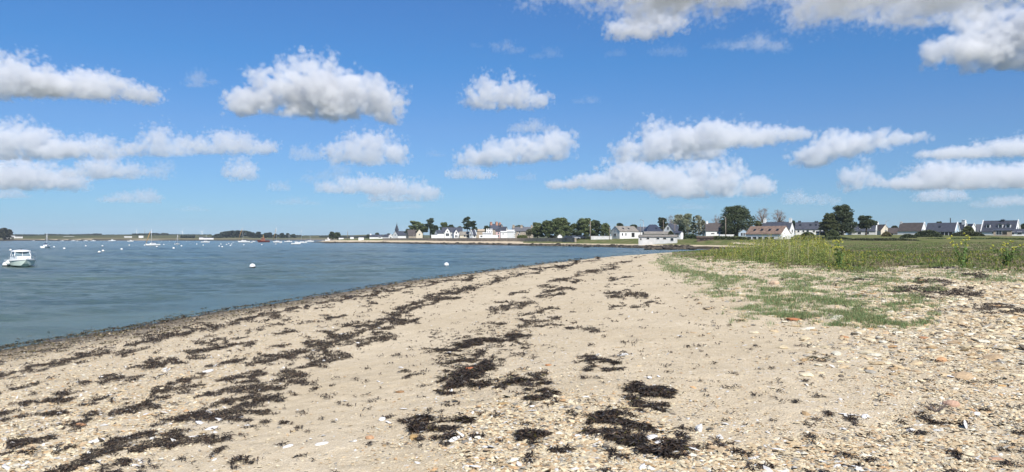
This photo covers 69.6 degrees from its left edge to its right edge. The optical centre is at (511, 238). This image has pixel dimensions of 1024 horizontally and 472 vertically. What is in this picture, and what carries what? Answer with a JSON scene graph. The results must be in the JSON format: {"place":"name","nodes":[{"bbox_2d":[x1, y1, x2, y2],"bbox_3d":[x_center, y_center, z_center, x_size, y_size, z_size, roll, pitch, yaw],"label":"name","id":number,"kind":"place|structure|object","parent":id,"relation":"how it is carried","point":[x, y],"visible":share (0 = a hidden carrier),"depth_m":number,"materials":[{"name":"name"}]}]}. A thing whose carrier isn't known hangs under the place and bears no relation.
{"place":"outdoors","nodes":[
{"label":"outdoors","id":0,"kind":"place"},
{"bbox_2d":[0,241,706,349],"bbox_3d":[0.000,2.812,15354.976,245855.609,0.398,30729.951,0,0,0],"label":"sea water","id":1,"kind":"structure","parent":0,"point":[77,287],"depth_m":60.06,"materials":[{"name":"blue liquid"}]},
{"bbox_2d":[4,249,36,266],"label":"motor boat","id":2,"kind":"object","parent":1,"relation":"on","point":[20,258],"visible":0.97,"depth_m":72.76,"materials":[{"name":"white paint"}]},
{"bbox_2d":[146,229,159,245],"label":"sailing boat","id":3,"kind":"object","parent":1,"relation":"on","point":[151,244],"visible":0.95,"depth_m":295.08,"materials":[{"name":"white"}]},
{"bbox_2d":[0,235,1023,471],"bbox_3d":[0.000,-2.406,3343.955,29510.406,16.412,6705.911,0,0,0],"label":"ground","id":4,"kind":"structure","parent":0,"point":[343,414],"depth_m":10.10,"materials":[{"name":"beige sand"}]},
{"bbox_2d":[0,228,10,239],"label":"tree","id":5,"kind":"object","parent":4,"relation":"on","point":[3,234],"visible":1,"depth_m":936.33,"materials":[{"name":"green plant"}]},
{"bbox_2d":[12,233,365,237],"bbox_3d":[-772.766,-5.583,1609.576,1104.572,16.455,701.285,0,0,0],"label":"woods","id":6,"kind":"object","parent":4,"relation":"on","point":[155,234],"visible":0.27,"depth_m":1842.18,"materials":[{"name":"green plant"}]},
{"bbox_2d":[180,230,254,237],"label":"woods","id":7,"kind":"object","parent":4,"relation":"on","point":[232,233],"visible":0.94,"depth_m":1227.65,"materials":[{"name":"green plant"}]},
{"bbox_2d":[0,260,569,361],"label":"shoreline weed","id":8,"kind":"object","parent":4,"relation":"on","point":[110,342],"visible":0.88,"depth_m":21.72,"materials":[{"name":"black plant"}]},
{"bbox_2d":[369,234,382,238],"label":"house","id":9,"kind":"structure","parent":4,"relation":"on","point":[375,236],"depth_m":567.18,"materials":[{"name":"white paint"}]},
{"bbox_2d":[392,224,405,237],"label":"chapel","id":10,"kind":"structure","parent":4,"relation":"on","point":[397,233],"depth_m":535.50,"materials":[{"name":"white paint"}]},
{"bbox_2d":[406,230,417,237],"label":"house","id":11,"kind":"structure","parent":4,"relation":"on","point":[410,233],"depth_m":490.39,"materials":[{"name":"stone"}]},
{"bbox_2d":[408,221,420,229],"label":"tree","id":12,"kind":"object","parent":4,"relation":"on","point":[414,224],"visible":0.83,"depth_m":500.52,"materials":[{"name":"green plant"}]},
{"bbox_2d":[416,229,422,237],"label":"house","id":13,"kind":"structure","parent":4,"relation":"on","point":[419,233],"depth_m":476.55,"materials":[{"name":"beige paint"}]},
{"bbox_2d":[416,223,428,232],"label":"tree","id":14,"kind":"object","parent":4,"relation":"on","point":[422,228],"visible":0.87,"depth_m":488.37,"materials":[{"name":"green plant"}]},
{"bbox_2d":[399,412,448,433],"bbox_3d":[-0.807,1.690,6.762,0.547,0.093,0.679,0,0,0],"label":"seaweed clump","id":15,"kind":"object","parent":4,"relation":"on","point":[415,424],"visible":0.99,"depth_m":6.81,"materials":[{"name":"black plant"}]},
{"bbox_2d":[425,218,433,237],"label":"tree","id":16,"kind":"object","parent":4,"relation":"on","point":[430,221],"visible":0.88,"depth_m":479.69,"materials":[{"name":"green plant"}]},
{"bbox_2d":[430,225,438,234],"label":"tree","id":17,"kind":"object","parent":4,"relation":"on","point":[434,228],"visible":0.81,"depth_m":469.60,"materials":[{"name":"green plant"}]},
{"bbox_2d":[434,230,443,237],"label":"house","id":18,"kind":"structure","parent":4,"relation":"on","point":[438,232],"depth_m":431.70,"materials":[{"name":"white paint"}]},
{"bbox_2d":[418,425,463,440],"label":"seaweed clump","id":19,"kind":"object","parent":4,"relation":"on","point":[448,435],"visible":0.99,"depth_m":6.44,"materials":[{"name":"black plant"}]},
{"bbox_2d":[442,227,462,237],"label":"house","id":20,"kind":"structure","parent":4,"relation":"on","point":[451,229],"depth_m":434.39,"materials":[{"name":"stone"}]},
{"bbox_2d":[452,229,457,237],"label":"house","id":21,"kind":"structure","parent":4,"relation":"on","point":[454,233],"depth_m":405.68,"materials":[{"name":"white paint"}]},
{"bbox_2d":[449,415,477,424],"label":"seaweed clump","id":22,"kind":"object","parent":4,"relation":"on","point":[464,419],"visible":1,"depth_m":6.73,"materials":[{"name":"black plant"}]},
{"bbox_2d":[459,231,469,237],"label":"house","id":23,"kind":"structure","parent":4,"relation":"on","point":[463,234],"depth_m":400.19,"materials":[{"name":"beige paint"}]},
{"bbox_2d":[461,216,470,230],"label":"tree","id":24,"kind":"object","parent":4,"relation":"on","point":[465,225],"visible":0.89,"depth_m":402.00,"materials":[{"name":"green plant"}]},
{"bbox_2d":[432,348,500,395],"bbox_3d":[-0.580,1.698,9.657,0.947,0.184,4.035,0,0,-5],"label":"seaweed clump","id":25,"kind":"object","parent":4,"relation":"on","point":[464,374],"visible":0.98,"depth_m":9.01,"materials":[{"name":"black plant"}]},
{"bbox_2d":[468,221,477,229],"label":"tree","id":26,"kind":"object","parent":4,"relation":"on","point":[472,224],"visible":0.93,"depth_m":396.25,"materials":[{"name":"green plant"}]},
{"bbox_2d":[469,230,476,237],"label":"house","id":27,"kind":"structure","parent":4,"relation":"on","point":[472,233],"depth_m":390.22,"materials":[{"name":"white paint"}]},
{"bbox_2d":[383,238,575,241],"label":"sea wall","id":28,"kind":"structure","parent":4,"relation":"on","point":[511,239],"depth_m":350.81,"materials":[{"name":"stone"}]},
{"bbox_2d":[476,229,484,237],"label":"house","id":29,"kind":"structure","parent":4,"relation":"on","point":[479,231],"depth_m":397.57,"materials":[{"name":"white paint"}]},
{"bbox_2d":[428,328,533,356],"bbox_3d":[-0.632,1.728,12.609,2.046,0.218,4.591,0,0,0],"label":"seaweed clump","id":30,"kind":"object","parent":4,"relation":"on","point":[480,340],"visible":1,"depth_m":12.19,"materials":[{"name":"black plant"}]},
{"bbox_2d":[479,235,497,237],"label":"garden wall","id":31,"kind":"structure","parent":4,"relation":"on","point":[488,236],"depth_m":371.94,"materials":[{"name":"white paint"}]},
{"bbox_2d":[489,222,498,234],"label":"house","id":32,"kind":"structure","parent":4,"relation":"on","point":[494,227],"depth_m":401.78,"materials":[{"name":"stone"}]},
{"bbox_2d":[500,231,506,237],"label":"house","id":33,"kind":"structure","parent":4,"relation":"on","point":[503,234],"depth_m":377.65,"materials":[{"name":"white paint"}]},
{"bbox_2d":[0,268,1021,471],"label":"shell fragments","id":34,"kind":"object","parent":4,"relation":"on","point":[699,426],"visible":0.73,"depth_m":6.40,"materials":[{"name":"white"}]},
{"bbox_2d":[329,241,693,247],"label":"shore rocks","id":35,"kind":"object","parent":4,"relation":"on","point":[596,245],"visible":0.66,"depth_m":280.77,"materials":[{"name":"grey stone"}]},
{"bbox_2d":[507,230,515,237],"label":"house","id":36,"kind":"structure","parent":4,"relation":"on","point":[510,233],"depth_m":361.85,"materials":[{"name":"white paint"}]},
{"bbox_2d":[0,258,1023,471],"bbox_3d":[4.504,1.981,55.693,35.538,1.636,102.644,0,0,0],"label":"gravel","id":37,"kind":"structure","parent":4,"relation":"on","point":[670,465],"depth_m":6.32,"materials":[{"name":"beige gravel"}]},
{"bbox_2d":[0,254,1023,471],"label":"seaweed wrack","id":38,"kind":"object","parent":4,"relation":"on","point":[149,433],"visible":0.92,"depth_m":10.18,"materials":[{"name":"black plant"}]},
{"bbox_2d":[512,225,524,237],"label":"house","id":39,"kind":"structure","parent":4,"relation":"on","point":[520,230],"depth_m":371.66,"materials":[{"name":"paint"}]},
{"bbox_2d":[491,372,554,392],"bbox_3d":[0.126,1.619,8.241,0.723,0.109,1.295,0,0,0],"label":"seaweed clump","id":40,"kind":"object","parent":4,"relation":"on","point":[517,379],"visible":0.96,"depth_m":8.25,"materials":[{"name":"black plant"}]},
{"bbox_2d":[511,427,553,446],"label":"seaweed clump","id":41,"kind":"object","parent":4,"relation":"on","point":[532,435],"visible":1,"depth_m":6.04,"materials":[{"name":"black plant"}]},
{"bbox_2d":[531,222,543,237],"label":"tree","id":42,"kind":"object","parent":4,"relation":"on","point":[536,229],"visible":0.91,"depth_m":332.20,"materials":[{"name":"green plant"}]},
{"bbox_2d":[522,389,564,406],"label":"seaweed clump","id":43,"kind":"object","parent":4,"relation":"on","point":[545,394],"visible":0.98,"depth_m":7.37,"materials":[{"name":"black plant"}]},
{"bbox_2d":[540,220,555,237],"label":"tree","id":44,"kind":"object","parent":4,"relation":"on","point":[545,225],"visible":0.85,"depth_m":328.64,"materials":[{"name":"green plant"}]},
{"bbox_2d":[548,217,572,236],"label":"tree","id":45,"kind":"object","parent":4,"relation":"on","point":[561,225],"visible":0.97,"depth_m":325.57,"materials":[{"name":"green plant"}]},
{"bbox_2d":[567,223,579,235],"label":"tree","id":46,"kind":"object","parent":4,"relation":"on","point":[573,226],"visible":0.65,"depth_m":330.06,"materials":[{"name":"green plant"}]},
{"bbox_2d":[573,218,594,235],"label":"tree","id":47,"kind":"object","parent":4,"relation":"on","point":[583,225],"visible":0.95,"depth_m":322.70,"materials":[{"name":"green plant"}]},
{"bbox_2d":[591,220,601,235],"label":"tree","id":48,"kind":"object","parent":4,"relation":"on","point":[597,226],"visible":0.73,"depth_m":326.27,"materials":[{"name":"green plant"}]},
{"bbox_2d":[571,353,628,371],"bbox_3d":[1.129,1.566,9.415,0.756,0.128,1.578,0,0,8],"label":"seaweed clump","id":49,"kind":"object","parent":4,"relation":"on","point":[588,357],"visible":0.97,"depth_m":9.23,"materials":[{"name":"black plant"}]},
{"bbox_2d":[591,236,611,239],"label":"garden wall","id":50,"kind":"structure","parent":4,"relation":"on","point":[598,237],"depth_m":300.04,"materials":[{"name":"white paint"}]},
{"bbox_2d":[600,223,610,235],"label":"tree","id":51,"kind":"object","parent":4,"relation":"on","point":[605,228],"visible":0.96,"depth_m":330.17,"materials":[{"name":"green plant"}]},
{"bbox_2d":[576,405,660,437],"bbox_3d":[0.931,1.575,6.420,0.800,0.089,1.031,0,0,0],"label":"seaweed clump","id":52,"kind":"object","parent":4,"relation":"on","point":[608,416],"visible":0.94,"depth_m":6.33,"materials":[{"name":"black plant"}]},
{"bbox_2d":[610,226,638,238],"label":"cottage","id":53,"kind":"structure","parent":4,"relation":"on","point":[624,232],"depth_m":327.46,"materials":[{"name":"white paint"}]},
{"bbox_2d":[600,424,695,459],"bbox_3d":[1.062,1.577,5.723,0.821,0.084,0.937,0,0,0],"label":"seaweed clump","id":54,"kind":"object","parent":4,"relation":"on","point":[664,448],"visible":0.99,"depth_m":5.66,"materials":[{"name":"black plant"}]},
{"bbox_2d":[624,398,673,412],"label":"seaweed clump","id":55,"kind":"object","parent":4,"relation":"on","point":[642,403],"visible":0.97,"depth_m":6.91,"materials":[{"name":"black plant"}]},
{"bbox_2d":[620,380,679,399],"bbox_3d":[1.423,1.540,7.574,0.622,0.094,1.044,0,0,13],"label":"seaweed clump","id":56,"kind":"object","parent":4,"relation":"on","point":[661,390],"visible":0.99,"depth_m":7.42,"materials":[{"name":"black plant"}]},
{"bbox_2d":[642,225,662,234],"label":"house","id":57,"kind":"structure","parent":4,"relation":"on","point":[652,228],"depth_m":325.16,"materials":[{"name":"stone"}]},
{"bbox_2d":[643,231,668,234],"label":"outbuilding","id":58,"kind":"structure","parent":4,"relation":"on","point":[655,233],"depth_m":269.81,"materials":[{"name":"beige paint"}]},
{"bbox_2d":[638,235,677,244],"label":"shed","id":59,"kind":"structure","parent":4,"relation":"on","point":[652,239],"depth_m":227.61,"materials":[{"name":"white paint"}]},
{"bbox_2d":[657,217,668,229],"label":"tree","id":60,"kind":"object","parent":4,"relation":"on","point":[660,221],"visible":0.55,"depth_m":335.59,"materials":[{"name":"green plant"}]},
{"bbox_2d":[664,224,678,231],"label":"house","id":61,"kind":"structure","parent":4,"relation":"on","point":[669,227],"depth_m":317.90,"materials":[{"name":"white paint"}]},
{"bbox_2d":[671,214,683,225],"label":"tree","id":62,"kind":"object","parent":4,"relation":"on","point":[677,220],"visible":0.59,"depth_m":330.74,"materials":[{"name":"green plant"}]},
{"bbox_2d":[673,231,683,238],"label":"outbuilding","id":63,"kind":"structure","parent":4,"relation":"on","point":[680,234],"depth_m":261.55,"materials":[{"name":"white paint"}]},
{"bbox_2d":[678,226,686,236],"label":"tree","id":64,"kind":"object","parent":4,"relation":"on","point":[681,228],"visible":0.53,"depth_m":296.33,"materials":[{"name":"green plant"}]},
{"bbox_2d":[681,213,693,233],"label":"tree","id":65,"kind":"object","parent":4,"relation":"on","point":[685,218],"visible":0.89,"depth_m":326.89,"materials":[{"name":"green plant"}]},
{"bbox_2d":[683,234,696,238],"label":"bush","id":66,"kind":"object","parent":4,"relation":"on","point":[690,236],"visible":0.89,"depth_m":254.51,"materials":[{"name":"green plant"}]},
{"bbox_2d":[689,217,699,234],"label":"tree","id":67,"kind":"object","parent":4,"relation":"on","point":[695,230],"visible":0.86,"depth_m":300.77,"materials":[{"name":"green plant"}]},
{"bbox_2d":[692,215,701,235],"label":"tree","id":68,"kind":"object","parent":4,"relation":"on","point":[698,218],"visible":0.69,"depth_m":334.82,"materials":[{"name":"green plant"}]},
{"bbox_2d":[698,219,705,235],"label":"tree","id":69,"kind":"object","parent":4,"relation":"on","point":[703,222],"visible":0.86,"depth_m":325.94,"materials":[{"name":"green plant"}]},
{"bbox_2d":[696,236,713,241],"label":"hut","id":70,"kind":"object","parent":4,"relation":"on","point":[702,238],"visible":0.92,"depth_m":221.70,"materials":[{"name":"grey wood"}]},
{"bbox_2d":[705,221,720,235],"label":"house","id":71,"kind":"structure","parent":4,"relation":"on","point":[711,229],"depth_m":319.76,"materials":[{"name":"white paint"}]},
{"bbox_2d":[713,236,749,239],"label":"hedge","id":72,"kind":"object","parent":4,"relation":"on","point":[729,238],"visible":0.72,"depth_m":223.94,"materials":[{"name":"green plant"}]},
{"bbox_2d":[718,205,757,235],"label":"tree","id":73,"kind":"object","parent":4,"relation":"on","point":[740,215],"visible":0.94,"depth_m":285.54,"materials":[{"name":"green plant"}]},
{"bbox_2d":[739,229,746,236],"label":"house","id":74,"kind":"structure","parent":4,"relation":"on","point":[742,232],"depth_m":271.62,"materials":[{"name":"white paint"}]},
{"bbox_2d":[755,208,768,223],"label":"tree","id":75,"kind":"object","parent":4,"relation":"on","point":[763,216],"visible":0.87,"depth_m":311.45,"materials":[{"name":"grey plant"}]},
{"bbox_2d":[745,226,790,238],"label":"long house","id":76,"kind":"structure","parent":4,"relation":"on","point":[753,232],"depth_m":227.79,"materials":[{"name":"white paint"}]},
{"bbox_2d":[762,218,794,236],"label":"house","id":77,"kind":"structure","parent":4,"relation":"on","point":[790,226],"depth_m":261.67,"materials":[{"name":"white paint"}]},
{"bbox_2d":[772,209,784,221],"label":"tree","id":78,"kind":"object","parent":4,"relation":"on","point":[780,218],"visible":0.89,"depth_m":313.54,"materials":[{"name":"grey plant"}]},
{"bbox_2d":[699,232,859,265],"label":"dry stalks","id":79,"kind":"object","parent":4,"relation":"on","point":[786,247],"visible":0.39,"depth_m":44.23,"materials":[{"name":"plant"}]},
{"bbox_2d":[795,221,824,234],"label":"house","id":80,"kind":"structure","parent":4,"relation":"on","point":[803,227],"depth_m":300.42,"materials":[{"name":"white paint"}]},
{"bbox_2d":[791,236,851,239],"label":"hedge","id":81,"kind":"object","parent":4,"relation":"on","point":[834,238],"visible":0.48,"depth_m":198.55,"materials":[{"name":"green plant"}]},
{"bbox_2d":[818,213,840,234],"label":"tree","id":82,"kind":"object","parent":4,"relation":"on","point":[828,219],"visible":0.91,"depth_m":281.04,"materials":[{"name":"green plant"}]},
{"bbox_2d":[825,230,838,236],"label":"bush","id":83,"kind":"object","parent":4,"relation":"on","point":[831,233],"visible":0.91,"depth_m":249.39,"materials":[{"name":"green plant"}]},
{"bbox_2d":[824,239,844,267],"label":"flowering plant","id":84,"kind":"object","parent":4,"relation":"on","point":[839,259],"visible":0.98,"depth_m":33.90,"materials":[{"name":"green plant"}]},
{"bbox_2d":[649,251,1023,331],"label":"beach grass","id":85,"kind":"structure","parent":4,"relation":"on","point":[862,316],"depth_m":19.16,"materials":[{"name":"green plant"}]},
{"bbox_2d":[830,204,857,234],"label":"tree","id":86,"kind":"object","parent":4,"relation":"on","point":[844,218],"visible":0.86,"depth_m":282.99,"materials":[{"name":"green plant"}]},
{"bbox_2d":[672,242,1023,276],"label":"field grass","id":87,"kind":"structure","parent":4,"relation":"on","point":[907,249],"depth_m":56.13,"materials":[{"name":"green plant"}]},
{"bbox_2d":[675,230,1023,271],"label":"wild flowering plants","id":88,"kind":"object","parent":4,"relation":"on","point":[779,254],"visible":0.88,"depth_m":42.66,"materials":[{"name":"green plant"}]},
{"bbox_2d":[681,257,1023,379],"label":"stone rubble","id":89,"kind":"object","parent":4,"relation":"on","point":[997,357],"visible":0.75,"depth_m":12.65,"materials":[{"name":"beige stone"}]},
{"bbox_2d":[851,225,877,234],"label":"house","id":90,"kind":"structure","parent":4,"relation":"on","point":[873,230],"depth_m":299.37,"materials":[{"name":"paint"}]},
{"bbox_2d":[857,215,877,234],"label":"tree","id":91,"kind":"object","parent":4,"relation":"on","point":[866,222],"visible":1,"depth_m":287.29,"materials":[{"name":"green plant"}]},
{"bbox_2d":[877,222,887,234],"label":"house","id":92,"kind":"structure","parent":4,"relation":"on","point":[882,228],"depth_m":310.92,"materials":[{"name":"beige paint"}]},
{"bbox_2d":[848,238,920,240],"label":"hedge","id":93,"kind":"object","parent":4,"relation":"on","point":[884,239],"visible":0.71,"depth_m":183.90,"materials":[{"name":"green plant"}]},
{"bbox_2d":[881,231,891,236],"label":"bush","id":94,"kind":"object","parent":4,"relation":"on","point":[886,233],"visible":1,"depth_m":257.43,"materials":[{"name":"green plant"}]},
{"bbox_2d":[888,228,897,234],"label":"house","id":95,"kind":"structure","parent":4,"relation":"on","point":[892,231],"depth_m":300.77,"materials":[{"name":"white paint"}]},
{"bbox_2d":[899,234,916,237],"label":"bush","id":96,"kind":"object","parent":4,"relation":"on","point":[907,236],"visible":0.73,"depth_m":234.30,"materials":[{"name":"green plant"}]},
{"bbox_2d":[897,221,925,234],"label":"house","id":97,"kind":"structure","parent":4,"relation":"on","point":[909,228],"depth_m":290.35,"materials":[{"name":"white paint"}]},
{"bbox_2d":[914,230,942,236],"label":"bush","id":98,"kind":"object","parent":4,"relation":"on","point":[931,233],"visible":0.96,"depth_m":249.45,"materials":[{"name":"green plant"}]},
{"bbox_2d":[917,400,953,411],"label":"dead twigs","id":99,"kind":"object","parent":4,"relation":"on","point":[934,409],"visible":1,"depth_m":6.56,"materials":[{"name":"grey wood"}]},
{"bbox_2d":[926,222,960,234],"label":"house","id":100,"kind":"structure","parent":4,"relation":"on","point":[946,228],"depth_m":279.49,"materials":[{"name":"stone"}]},
{"bbox_2d":[942,400,959,406],"bbox_3d":[4.052,1.532,6.782,0.124,0.088,0.120,0,0,-12],"label":"stone","id":101,"kind":"object","parent":4,"relation":"on","point":[952,403],"visible":0.66,"depth_m":6.75,"materials":[{"name":"stone"}]},
{"bbox_2d":[946,232,969,268],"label":"flowering plant","id":102,"kind":"object","parent":4,"relation":"on","point":[965,249],"visible":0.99,"depth_m":31.01,"materials":[{"name":"green plant"}]},
{"bbox_2d":[956,219,966,230],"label":"house","id":103,"kind":"structure","parent":4,"relation":"on","point":[962,224],"depth_m":311.32,"materials":[{"name":"white paint"}]},
{"bbox_2d":[950,231,985,235],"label":"bush","id":104,"kind":"object","parent":4,"relation":"on","point":[968,233],"visible":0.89,"depth_m":261.45,"materials":[{"name":"green plant"}]},
{"bbox_2d":[962,225,974,231],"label":"bush","id":105,"kind":"object","parent":4,"relation":"on","point":[967,228],"visible":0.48,"depth_m":269.49,"materials":[{"name":"green plant"}]},
{"bbox_2d":[925,237,1023,239],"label":"hedge","id":106,"kind":"object","parent":4,"relation":"on","point":[980,238],"visible":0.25,"depth_m":188.25,"materials":[{"name":"green plant"}]},
{"bbox_2d":[980,219,1020,234],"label":"house","id":107,"kind":"structure","parent":4,"relation":"on","point":[987,227],"depth_m":273.22,"materials":[{"name":"white paint"}]},
{"bbox_2d":[993,229,1011,235],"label":"extension","id":108,"kind":"object","parent":4,"relation":"on","point":[1002,232],"visible":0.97,"depth_m":257.75,"materials":[{"name":"paint"}]},
{"bbox_2d":[990,240,1023,264],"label":"flowering plant","id":109,"kind":"object","parent":4,"relation":"on","point":[1007,259],"visible":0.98,"depth_m":32.89,"materials":[{"name":"green plant"}]},
{"bbox_2d":[1012,229,1023,235],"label":"garage","id":110,"kind":"structure","parent":4,"relation":"on","point":[1017,232],"depth_m":261.73,"materials":[{"name":"white paint"}]},
{"bbox_2d":[0,0,1023,235],"label":"sky","id":111,"kind":"structure","parent":0,"point":[297,117],"materials":[{"name":"blue"}]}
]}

